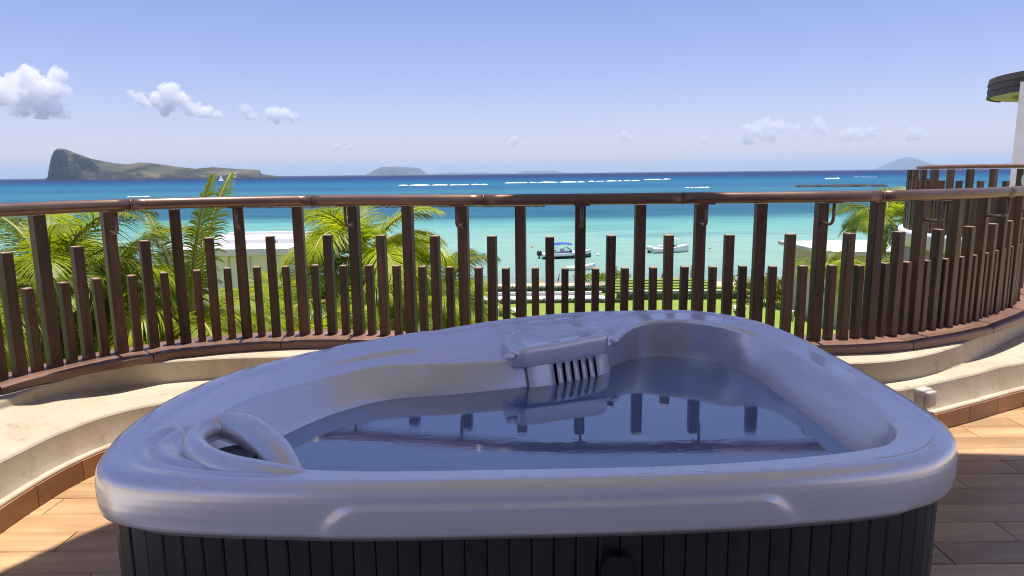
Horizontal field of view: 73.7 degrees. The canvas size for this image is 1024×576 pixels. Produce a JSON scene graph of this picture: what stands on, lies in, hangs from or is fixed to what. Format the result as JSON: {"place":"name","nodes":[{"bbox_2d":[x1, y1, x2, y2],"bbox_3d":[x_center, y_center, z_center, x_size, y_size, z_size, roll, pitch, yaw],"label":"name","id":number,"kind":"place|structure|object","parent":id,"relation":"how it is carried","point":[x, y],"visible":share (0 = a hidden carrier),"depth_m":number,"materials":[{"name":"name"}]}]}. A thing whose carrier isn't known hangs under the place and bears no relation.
{"place":"outdoors","nodes":[
{"label":"outdoors","id":0,"kind":"place"},
{"bbox_2d":[40,286,860,338],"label":"lawn","id":1,"kind":"structure","parent":0,"point":[557,307],"depth_m":45.43,"materials":[{"name":"green plant"}]},
{"bbox_2d":[1,262,134,367],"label":"palm tree","id":2,"kind":"object","parent":1,"relation":"on","point":[89,275],"visible":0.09,"depth_m":6.05,"materials":[{"name":"green plant"}]},
{"bbox_2d":[8,326,147,371],"bbox_3d":[-4.066,4.174,6.949,2.202,7.571,2.075,-1,10,0],"label":"palm tree","id":3,"kind":"object","parent":1,"relation":"on","point":[96,347],"visible":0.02,"depth_m":6.50,"materials":[{"name":"green plant"}]},
{"bbox_2d":[0,210,193,371],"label":"palm tree","id":4,"kind":"object","parent":1,"relation":"on","point":[61,241],"visible":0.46,"depth_m":6.52,"materials":[{"name":"green plant"}]},
{"bbox_2d":[17,221,208,348],"bbox_3d":[-4.468,3.501,8.061,2.306,8.547,2.300,-1,10,0],"label":"palm tree","id":5,"kind":"object","parent":1,"relation":"on","point":[154,238],"visible":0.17,"depth_m":7.15,"materials":[{"name":"green plant"}]},
{"bbox_2d":[26,322,209,361],"bbox_3d":[-3.727,4.133,7.333,2.169,7.502,2.187,-1,10,0],"label":"palm tree","id":6,"kind":"object","parent":1,"relation":"on","point":[110,339],"depth_m":6.65,"materials":[{"name":"green plant"}]},
{"bbox_2d":[76,279,225,338],"bbox_3d":[-4.237,3.770,8.505,1.897,7.864,1.933,-5,10,-23],"label":"palm tree","id":7,"kind":"object","parent":1,"relation":"on","point":[208,304],"depth_m":7.73,"materials":[{"name":"green plant"}]},
{"bbox_2d":[80,172,284,355],"bbox_3d":[-3.480,3.274,7.760,2.219,9.060,2.041,-1,10,0],"label":"palm tree","id":8,"kind":"object","parent":1,"relation":"on","point":[199,236],"visible":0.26,"depth_m":7.27,"materials":[{"name":"green plant"}]},
{"bbox_2d":[157,231,323,305],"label":"white pavilion","id":9,"kind":"structure","parent":1,"relation":"on","point":[256,248],"depth_m":27.69,"materials":[{"name":"paint"}]},
{"bbox_2d":[174,299,313,336],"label":"palm tree","id":10,"kind":"object","parent":1,"relation":"on","point":[283,327],"visible":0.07,"depth_m":8.65,"materials":[{"name":"green plant"}]},
{"bbox_2d":[204,271,310,329],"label":"palm tree","id":11,"kind":"object","parent":1,"relation":"on","point":[264,285],"visible":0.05,"depth_m":14.20,"materials":[{"name":"green plant"}]},
{"bbox_2d":[252,303,379,331],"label":"palm tree","id":12,"kind":"object","parent":1,"relation":"on","point":[324,317],"visible":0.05,"depth_m":9.46,"materials":[{"name":"green plant"}]},
{"bbox_2d":[254,273,419,330],"bbox_3d":[-2.752,3.490,11.263,2.737,7.459,2.615,-5,11,-26],"label":"palm tree","id":13,"kind":"object","parent":1,"relation":"on","point":[323,296],"visible":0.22,"depth_m":10.24,"materials":[{"name":"green plant"}]},
{"bbox_2d":[277,205,457,319],"bbox_3d":[-2.578,2.721,12.621,3.406,8.526,3.647,-1,10,0],"label":"palm tree","id":14,"kind":"object","parent":1,"relation":"on","point":[335,227],"visible":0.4,"depth_m":11.60,"materials":[{"name":"green plant"}]},
{"bbox_2d":[351,284,474,331],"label":"palm tree","id":15,"kind":"object","parent":1,"relation":"on","point":[444,302],"visible":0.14,"depth_m":10.64,"materials":[{"name":"green plant"}]},
{"bbox_2d":[416,248,501,328],"bbox_3d":[-1.343,3.009,13.702,2.621,7.559,2.454,-1,10,0],"label":"palm tree","id":16,"kind":"object","parent":1,"relation":"on","point":[475,258],"visible":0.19,"depth_m":12.82,"materials":[{"name":"green plant"}]},
{"bbox_2d":[484,291,601,295],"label":"garden wall","id":17,"kind":"structure","parent":1,"relation":"on","point":[544,293],"depth_m":50.33,"materials":[{"name":"white paint"}]},
{"bbox_2d":[484,284,604,292],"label":"hedge","id":18,"kind":"object","parent":1,"relation":"on","point":[558,288],"visible":0.25,"depth_m":51.25,"materials":[{"name":"green plant"}]},
{"bbox_2d":[484,298,619,303],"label":"hedge","id":19,"kind":"object","parent":1,"relation":"on","point":[557,300],"visible":0.35,"depth_m":47.43,"materials":[{"name":"green plant"}]},
{"bbox_2d":[616,290,765,299],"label":"hedge","id":20,"kind":"object","parent":1,"relation":"on","point":[676,295],"visible":0.11,"depth_m":48.30,"materials":[{"name":"green plant"}]},
{"bbox_2d":[721,275,766,302],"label":"shrub","id":21,"kind":"object","parent":1,"relation":"on","point":[748,286],"visible":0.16,"depth_m":46.81,"materials":[{"name":"green plant"}]},
{"bbox_2d":[763,273,781,304],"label":"shrub","id":22,"kind":"object","parent":1,"relation":"on","point":[765,285],"visible":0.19,"depth_m":45.38,"materials":[{"name":"green plant"}]},
{"bbox_2d":[775,277,781,305],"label":"shrub","id":23,"kind":"object","parent":1,"relation":"on","point":[779,285],"visible":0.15,"depth_m":44.49,"materials":[{"name":"green plant"}]},
{"bbox_2d":[794,250,856,293],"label":"palm tree","id":24,"kind":"object","parent":1,"relation":"on","point":[833,256],"visible":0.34,"depth_m":34.20,"materials":[{"name":"green plant"}]},
{"bbox_2d":[778,240,890,326],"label":"cream pavilion","id":25,"kind":"structure","parent":1,"relation":"on","point":[803,249],"depth_m":41.66,"materials":[{"name":"paint"}]},
{"bbox_2d":[833,252,889,280],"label":"palm tree","id":26,"kind":"object","parent":1,"relation":"on","point":[856,261],"visible":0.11,"depth_m":32.42,"materials":[{"name":"green plant"}]},
{"bbox_2d":[829,186,905,259],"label":"palm tree","id":27,"kind":"object","parent":1,"relation":"on","point":[853,221],"visible":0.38,"depth_m":23.69,"materials":[{"name":"green plant"}]},
{"bbox_2d":[863,255,889,288],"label":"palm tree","id":28,"kind":"object","parent":1,"relation":"on","point":[884,259],"visible":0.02,"depth_m":16.65,"materials":[{"name":"green plant"}]},
{"bbox_2d":[898,224,961,260],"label":"neighbour terrace","id":29,"kind":"structure","parent":1,"relation":"on","point":[908,243],"depth_m":10.14,"materials":[{"name":"white paint"}]},
{"bbox_2d":[903,163,1023,234],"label":"neighbour fence","id":30,"kind":"object","parent":29,"relation":"on","point":[914,181],"visible":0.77,"depth_m":9.34,"materials":[{"name":"brown wood"}]},
{"bbox_2d":[986,71,1023,185],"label":"hotel building","id":31,"kind":"structure","parent":1,"relation":"on","point":[1009,87],"depth_m":13.12,"materials":[{"name":"beige paint"}]},
{"bbox_2d":[0,168,1010,286],"bbox_3d":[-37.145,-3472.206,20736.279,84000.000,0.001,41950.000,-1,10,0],"label":"sea","id":32,"kind":"structure","parent":0,"point":[557,222],"depth_m":205.82,"materials":[{"name":"liquid"}]},
{"bbox_2d":[45,148,282,179],"bbox_3d":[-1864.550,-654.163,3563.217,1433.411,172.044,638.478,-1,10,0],"label":"island","id":33,"kind":"structure","parent":32,"relation":"on","point":[65,164],"depth_m":3391.80,"materials":[{"name":"stone"}]},
{"bbox_2d":[247,205,544,207],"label":"reef rocks","id":34,"kind":"object","parent":32,"relation":"in","point":[396,206],"visible":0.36,"depth_m":221.36,"materials":[{"name":"stone"}]},
{"bbox_2d":[365,166,427,175],"bbox_3d":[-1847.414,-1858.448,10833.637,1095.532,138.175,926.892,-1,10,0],"label":"island","id":35,"kind":"structure","parent":32,"relation":"on","point":[394,170],"depth_m":10582.54,"materials":[{"name":"grey stone"}]},
{"bbox_2d":[399,184,487,185],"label":"breaking wave","id":36,"kind":"object","parent":32,"relation":"on","point":[443,184],"visible":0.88,"depth_m":649.95,"materials":[{"name":"liquid"}]},
{"bbox_2d":[428,170,564,174],"bbox_3d":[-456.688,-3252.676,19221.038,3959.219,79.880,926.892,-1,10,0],"label":"island","id":37,"kind":"structure","parent":32,"relation":"on","point":[530,172],"depth_m":18967.21,"materials":[{"name":"grey stone"}]},
{"bbox_2d":[507,181,582,182],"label":"breaking wave","id":38,"kind":"object","parent":32,"relation":"on","point":[542,182],"visible":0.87,"depth_m":746.08,"materials":[{"name":"liquid"}]},
{"bbox_2d":[537,242,590,258],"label":"motor boat","id":39,"kind":"object","parent":32,"relation":"on","point":[563,254],"visible":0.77,"depth_m":84.56,"materials":[{"name":"plastic"}]},
{"bbox_2d":[566,261,595,270],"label":"motor boat","id":40,"kind":"object","parent":32,"relation":"on","point":[590,266],"visible":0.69,"depth_m":74.43,"materials":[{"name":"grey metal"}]},
{"bbox_2d":[646,238,688,252],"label":"motor boat","id":41,"kind":"object","parent":32,"relation":"on","point":[677,248],"visible":0.66,"depth_m":89.49,"materials":[{"name":"plastic"}]},
{"bbox_2d":[795,184,887,186],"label":"reef rocks","id":42,"kind":"object","parent":32,"relation":"in","point":[851,185],"visible":0.95,"depth_m":427.09,"materials":[{"name":"stone"}]},
{"bbox_2d":[873,157,934,169],"bbox_3d":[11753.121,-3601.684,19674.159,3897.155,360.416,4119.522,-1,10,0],"label":"island","id":43,"kind":"structure","parent":32,"relation":"on","point":[905,163],"depth_m":18823.59,"materials":[{"name":"blue stone"}]},
{"bbox_2d":[0,406,1023,575],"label":"terrace floor","id":44,"kind":"structure","parent":0,"point":[979,527],"depth_m":2.76,"materials":[{"name":"brown wood"}]},
{"bbox_2d":[0,284,1023,533],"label":"parapet wall","id":45,"kind":"structure","parent":44,"relation":"on","point":[64,426],"depth_m":3.76,"materials":[{"name":"beige paint"}]},
{"bbox_2d":[0,186,1023,380],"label":"balcony fence","id":46,"kind":"object","parent":45,"relation":"on","point":[981,275],"visible":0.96,"depth_m":3.93,"materials":[{"name":"brown wood"}]},
{"bbox_2d":[914,386,936,407],"bbox_3d":[2.220,0.587,3.667,0.093,0.098,0.072,-5,11,-26],"label":"wall socket","id":47,"kind":"object","parent":45,"relation":"attached to","point":[925,396],"depth_m":3.64,"materials":[{"name":"grey plastic"}]},
{"bbox_2d":[95,310,957,575],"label":"hot tub","id":48,"kind":"object","parent":44,"relation":"on","point":[652,443],"visible":1,"depth_m":1.80,"materials":[{"name":"plastic"}]},
{"bbox_2d":[0,0,1023,178],"label":"sky","id":49,"kind":"structure","parent":0,"point":[270,87],"materials":[{"name":"blue"}]},
{"bbox_2d":[483,295,604,299],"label":"paved path","id":50,"kind":"structure","parent":0,"point":[555,297],"depth_m":49.61,"materials":[{"name":"white concrete"}]},
{"bbox_2d":[498,281,735,286],"bbox_3d":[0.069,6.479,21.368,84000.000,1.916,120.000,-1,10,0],"label":"ground","id":51,"kind":"structure","parent":0,"point":[719,283],"depth_m":55.97,"materials":[{"name":"green plant"}]},
{"bbox_2d":[572,272,616,283],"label":"shrub","id":52,"kind":"object","parent":51,"relation":"on","point":[601,277],"visible":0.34,"depth_m":54.28,"materials":[{"name":"green plant"}]},
{"bbox_2d":[587,270,630,278],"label":"shrub","id":53,"kind":"object","parent":51,"relation":"on","point":[618,275],"visible":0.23,"depth_m":56.57,"materials":[{"name":"green plant"}]},
{"bbox_2d":[629,290,720,291],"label":"retaining wall","id":54,"kind":"structure","parent":51,"relation":"on","point":[677,290],"depth_m":50.53,"materials":[{"name":"grey concrete"}]},
{"bbox_2d":[615,278,721,292],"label":"grass steps","id":55,"kind":"structure","parent":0,"point":[659,284],"depth_m":53.30,"materials":[{"name":"green plant"}]}
]}

